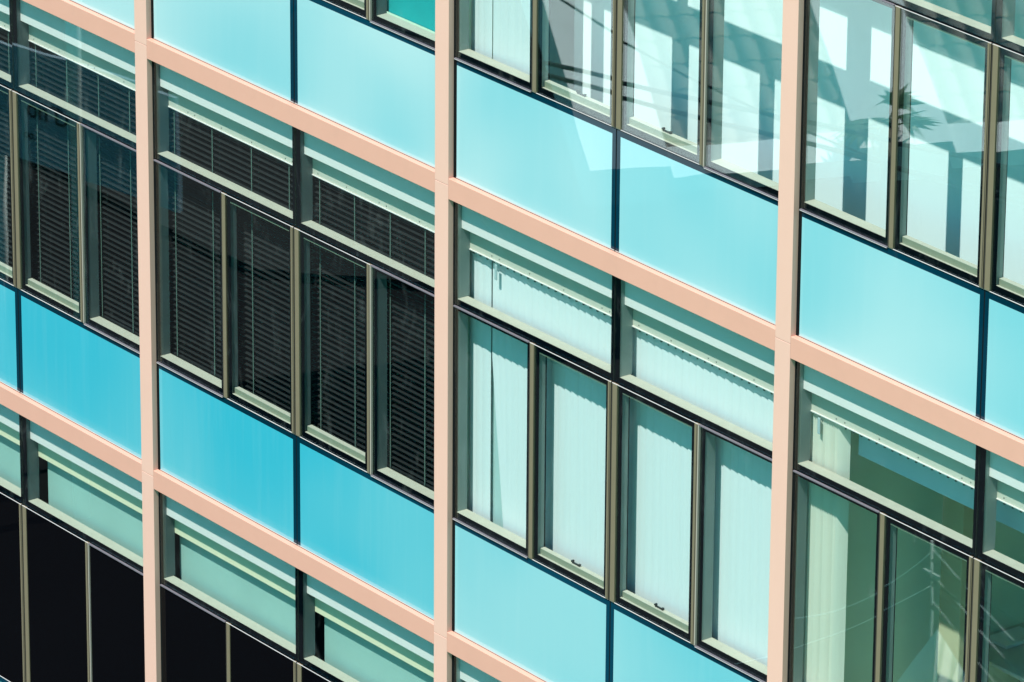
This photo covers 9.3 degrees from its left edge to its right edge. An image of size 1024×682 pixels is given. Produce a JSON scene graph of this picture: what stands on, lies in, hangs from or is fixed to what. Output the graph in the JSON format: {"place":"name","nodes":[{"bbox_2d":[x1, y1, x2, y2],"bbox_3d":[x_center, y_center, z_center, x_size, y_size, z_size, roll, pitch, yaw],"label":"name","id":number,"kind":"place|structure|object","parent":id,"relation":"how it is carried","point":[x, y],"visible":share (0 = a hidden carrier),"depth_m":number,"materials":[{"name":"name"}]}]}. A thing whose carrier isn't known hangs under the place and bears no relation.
{"place":"outdoors","nodes":[
{"label":"outdoors","id":0,"kind":"place"},
{"bbox_2d":[0,0,1023,681],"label":"office building","id":1,"kind":"structure","parent":0,"point":[802,210],"depth_m":45.55,"materials":[{"name":"glass"},{"name":"painted aluminium"},{"name":"tinted glass"}]},
{"bbox_2d":[0,0,12,87],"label":"window","id":2,"kind":"structure","parent":1,"relation":"in","point":[7,79],"depth_m":50.36,"materials":[{"name":"grey metal"}]},
{"bbox_2d":[0,84,15,286],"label":"window","id":3,"kind":"structure","parent":1,"relation":"in","point":[8,273],"depth_m":50.78,"materials":[{"name":"grey metal"}]},
{"bbox_2d":[0,414,22,501],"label":"window","id":4,"kind":"structure","parent":1,"relation":"in","point":[7,487],"depth_m":51.80,"materials":[{"name":"grey metal"}]},
{"bbox_2d":[0,491,25,681],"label":"window","id":5,"kind":"structure","parent":1,"relation":"in","point":[12,636],"depth_m":52.15,"materials":[{"name":"black glass"}]},
{"bbox_2d":[0,26,34,278],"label":"venetian blind","id":6,"kind":"object","parent":1,"relation":"attached to","point":[5,260],"visible":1,"depth_m":51.06,"materials":[{"name":"black metal"}]},
{"bbox_2d":[12,91,85,322],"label":"window","id":7,"kind":"structure","parent":1,"relation":"in","point":[24,281],"depth_m":50.51,"materials":[{"name":"grey metal"}]},
{"bbox_2d":[22,505,91,681],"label":"window","id":8,"kind":"structure","parent":1,"relation":"in","point":[56,561],"depth_m":51.60,"materials":[{"name":"black glass"}]},
{"bbox_2d":[12,0,135,147],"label":"window","id":9,"kind":"structure","parent":1,"relation":"in","point":[21,65],"depth_m":50.12,"materials":[{"name":"grey metal"}]},
{"bbox_2d":[22,416,142,570],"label":"window","id":10,"kind":"structure","parent":1,"relation":"in","point":[30,447],"depth_m":51.43,"materials":[{"name":"grey metal"}]},
{"bbox_2d":[29,41,139,336],"bbox_3d":[-3.303,-1.193,50.026,0.067,2.087,1.835,-15,26,-34],"label":"venetian blind","id":11,"kind":"object","parent":1,"relation":"attached to","point":[118,320],"visible":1,"depth_m":50.13,"materials":[{"name":"black metal"}]},
{"bbox_2d":[80,123,139,353],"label":"window","id":12,"kind":"structure","parent":1,"relation":"in","point":[94,321],"depth_m":49.95,"materials":[{"name":"grey metal"}]},
{"bbox_2d":[88,543,144,681],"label":"window","id":13,"kind":"structure","parent":1,"relation":"in","point":[117,588],"depth_m":50.89,"materials":[{"name":"black glass"}]},
{"bbox_2d":[153,159,222,397],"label":"window","id":14,"kind":"structure","parent":1,"relation":"in","point":[181,367],"depth_m":49.16,"materials":[{"name":"grey metal"}]},
{"bbox_2d":[160,584,226,681],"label":"window","id":15,"kind":"structure","parent":1,"relation":"in","point":[193,637],"depth_m":50.04,"materials":[{"name":"black glass"}]},
{"bbox_2d":[155,63,294,224],"bbox_3d":[-2.159,-1.548,48.085,0.128,0.828,1.906,-15,26,-34],"label":"window","id":16,"kind":"structure","parent":1,"relation":"in","point":[162,109],"depth_m":48.49,"materials":[{"name":"grey metal"}]},
{"bbox_2d":[162,494,297,659],"bbox_3d":[-2.180,1.800,49.410,0.118,0.828,1.903,-15,26,-34],"label":"window","id":17,"kind":"structure","parent":1,"relation":"in","point":[168,524],"depth_m":49.78,"materials":[{"name":"grey metal"}]},
{"bbox_2d":[168,106,313,424],"bbox_3d":[-2.106,-0.609,48.567,0.067,2.087,1.910,-15,26,-34],"label":"venetian blind","id":18,"kind":"object","parent":1,"relation":"attached to","point":[195,360],"visible":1,"depth_m":48.65,"materials":[{"name":"black metal"}]},
{"bbox_2d":[221,192,294,433],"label":"window","id":19,"kind":"structure","parent":1,"relation":"in","point":[231,390],"depth_m":48.39,"materials":[{"name":"grey metal"}]},
{"bbox_2d":[226,622,296,681],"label":"window","id":20,"kind":"structure","parent":1,"relation":"in","point":[248,659],"depth_m":49.34,"materials":[{"name":"black glass"}]},
{"bbox_2d":[297,663,331,681],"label":"window","id":21,"kind":"structure","parent":1,"relation":"in","point":[304,674],"depth_m":48.75,"materials":[{"name":"grey metal"}]},
{"bbox_2d":[298,569,358,681],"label":"window","id":22,"kind":"structure","parent":1,"relation":"in","point":[306,601],"depth_m":48.67,"materials":[{"name":"grey metal"}]},
{"bbox_2d":[294,228,372,474],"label":"window","id":23,"kind":"structure","parent":1,"relation":"in","point":[303,427],"depth_m":47.62,"materials":[{"name":"grey metal"}]},
{"bbox_2d":[324,0,371,20],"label":"window","id":24,"kind":"structure","parent":1,"relation":"in","point":[361,7],"depth_m":46.21,"materials":[{"name":"grey metal"}]},
{"bbox_2d":[296,128,434,292],"bbox_3d":[-1.028,-0.999,46.715,0.118,0.828,1.815,-15,26,-34],"label":"window","id":25,"kind":"structure","parent":1,"relation":"in","point":[304,170],"depth_m":47.25,"materials":[{"name":"grey metal"}]},
{"bbox_2d":[311,176,434,490],"bbox_3d":[-0.950,-0.046,47.159,0.067,2.087,1.835,-15,26,-34],"label":"venetian blind","id":26,"kind":"object","parent":1,"relation":"attached to","point":[410,473],"visible":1,"depth_m":47.25,"materials":[{"name":"black metal"}]},
{"bbox_2d":[370,0,434,49],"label":"window","id":27,"kind":"structure","parent":1,"relation":"in","point":[381,18],"depth_m":45.85,"materials":[{"name":"grey metal"}]},
{"bbox_2d":[370,265,434,508],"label":"window","id":28,"kind":"structure","parent":1,"relation":"in","point":[382,473],"depth_m":47.08,"materials":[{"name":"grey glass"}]},
{"bbox_2d":[387,0,434,31],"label":"roller blind","id":29,"kind":"object","parent":1,"relation":"attached to","point":[421,13],"visible":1,"depth_m":45.83,"materials":[{"name":"teal fabric"}]},
{"bbox_2d":[455,656,465,681],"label":"window","id":30,"kind":"structure","parent":1,"relation":"in","point":[457,660],"depth_m":47.11,"materials":[{"name":"grey metal"}]},
{"bbox_2d":[453,305,529,557],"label":"window","id":31,"kind":"structure","parent":1,"relation":"in","point":[473,521],"depth_m":46.28,"materials":[{"name":"grey metal"}]},
{"bbox_2d":[454,0,531,91],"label":"window","id":32,"kind":"structure","parent":1,"relation":"in","point":[467,56],"depth_m":45.10,"materials":[{"name":"grey metal"}]},
{"bbox_2d":[471,0,529,74],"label":"vertical blind","id":33,"kind":"object","parent":1,"relation":"attached to","point":[511,33],"visible":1,"depth_m":45.08,"materials":[{"name":"white fabric"}]},
{"bbox_2d":[457,203,614,378],"bbox_3d":[0.198,-0.402,45.222,0.118,0.828,1.903,-15,26,-34],"label":"window","id":34,"kind":"structure","parent":1,"relation":"in","point":[463,236],"depth_m":45.58,"materials":[{"name":"grey metal"}]},
{"bbox_2d":[528,342,610,599],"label":"window","id":35,"kind":"structure","parent":1,"relation":"in","point":[538,354],"depth_m":45.52,"materials":[{"name":"grey metal"}]},
{"bbox_2d":[531,0,615,127],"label":"window","id":36,"kind":"structure","parent":1,"relation":"in","point":[579,101],"depth_m":44.39,"materials":[{"name":"grey metal"}]},
{"bbox_2d":[469,248,773,665],"bbox_3d":[0.828,0.934,45.045,0.119,2.325,3.752,-15,26,-34],"label":"vertical blind","id":37,"kind":"object","parent":1,"relation":"attached to","point":[659,496],"visible":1,"depth_m":45.07,"materials":[{"name":"white fabric"}]},
{"bbox_2d":[609,382,700,645],"bbox_3d":[1.032,1.215,44.605,0.087,1.689,0.984,-15,26,-34],"label":"window","id":38,"kind":"structure","parent":1,"relation":"in","point":[639,605],"depth_m":44.76,"materials":[{"name":"grey metal"}]},
{"bbox_2d":[615,0,708,166],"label":"window","id":39,"kind":"structure","parent":1,"relation":"in","point":[666,139],"depth_m":43.59,"materials":[{"name":"grey metal"}]},
{"bbox_2d":[614,277,772,455],"bbox_3d":[1.326,0.148,43.848,0.118,0.828,1.815,-15,26,-34],"label":"window","id":40,"kind":"structure","parent":1,"relation":"in","point":[623,313],"depth_m":44.36,"materials":[{"name":"grey metal"}]},
{"bbox_2d":[695,424,771,681],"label":"window","id":41,"kind":"structure","parent":1,"relation":"in","point":[711,646],"depth_m":44.21,"materials":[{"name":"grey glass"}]},
{"bbox_2d":[704,0,778,200],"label":"window","id":42,"kind":"structure","parent":1,"relation":"in","point":[714,163],"depth_m":42.97,"materials":[{"name":"grey metal"}]},
{"bbox_2d":[791,470,879,681],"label":"window","id":43,"kind":"structure","parent":1,"relation":"in","point":[801,502],"depth_m":43.38,"materials":[{"name":"grey metal"}]},
{"bbox_2d":[799,0,896,247],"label":"window","id":44,"kind":"structure","parent":1,"relation":"in","point":[811,206],"depth_m":42.13,"materials":[{"name":"grey glass"}]},
{"bbox_2d":[797,362,978,554],"bbox_3d":[2.548,0.747,42.351,0.128,0.828,1.906,-15,26,-34],"label":"window","id":45,"kind":"structure","parent":1,"relation":"in","point":[831,478],"depth_m":42.68,"materials":[{"name":"grey metal"}]},
{"bbox_2d":[802,412,1021,681],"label":"vertical blind","id":46,"kind":"object","parent":1,"relation":"attached to","point":[825,581],"visible":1,"depth_m":43.36,"materials":[{"name":"beige fabric"}]},
{"bbox_2d":[874,512,972,681],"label":"window","id":47,"kind":"structure","parent":1,"relation":"in","point":[888,525],"depth_m":42.57,"materials":[{"name":"grey metal"}]},
{"bbox_2d":[888,5,991,288],"bbox_3d":[2.816,-1.276,41.140,0.086,1.689,0.947,-15,26,-34],"label":"window","id":48,"kind":"structure","parent":1,"relation":"in","point":[903,23],"depth_m":41.32,"materials":[{"name":"grey metal"}]},
{"bbox_2d":[858,434,1023,532],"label":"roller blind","id":49,"kind":"object","parent":1,"relation":"attached to","point":[929,478],"visible":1,"depth_m":42.42,"materials":[{"name":"teal fabric"}]},
{"bbox_2d":[891,0,994,40],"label":"window","id":50,"kind":"structure","parent":1,"relation":"in","point":[981,29],"depth_m":40.78,"materials":[{"name":"grey metal"}]},
{"bbox_2d":[969,558,1023,681],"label":"window","id":51,"kind":"structure","parent":1,"relation":"in","point":[982,571],"depth_m":41.88,"materials":[{"name":"grey metal"}]},
{"bbox_2d":[976,447,1023,578],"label":"window","id":52,"kind":"structure","parent":1,"relation":"in","point":[987,501],"depth_m":41.63,"materials":[{"name":"grey metal"}]},
{"bbox_2d":[983,44,1023,306],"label":"window","id":53,"kind":"structure","parent":1,"relation":"in","point":[1001,56],"depth_m":40.74,"materials":[{"name":"grey metal"}]},
{"bbox_2d":[995,0,1023,52],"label":"window","id":54,"kind":"structure","parent":1,"relation":"in","point":[1005,9],"depth_m":40.37,"materials":[{"name":"grey metal"}]},
{"bbox_2d":[989,622,1023,681],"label":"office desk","id":55,"kind":"object","parent":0,"point":[1010,661],"visible":0.03,"depth_m":44.54,"materials":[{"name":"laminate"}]},
{"bbox_2d":[990,626,1023,648],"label":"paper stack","id":56,"kind":"object","parent":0,"point":[1010,638],"visible":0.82,"depth_m":44.78,"materials":[{"name":"paper"}]}
]}

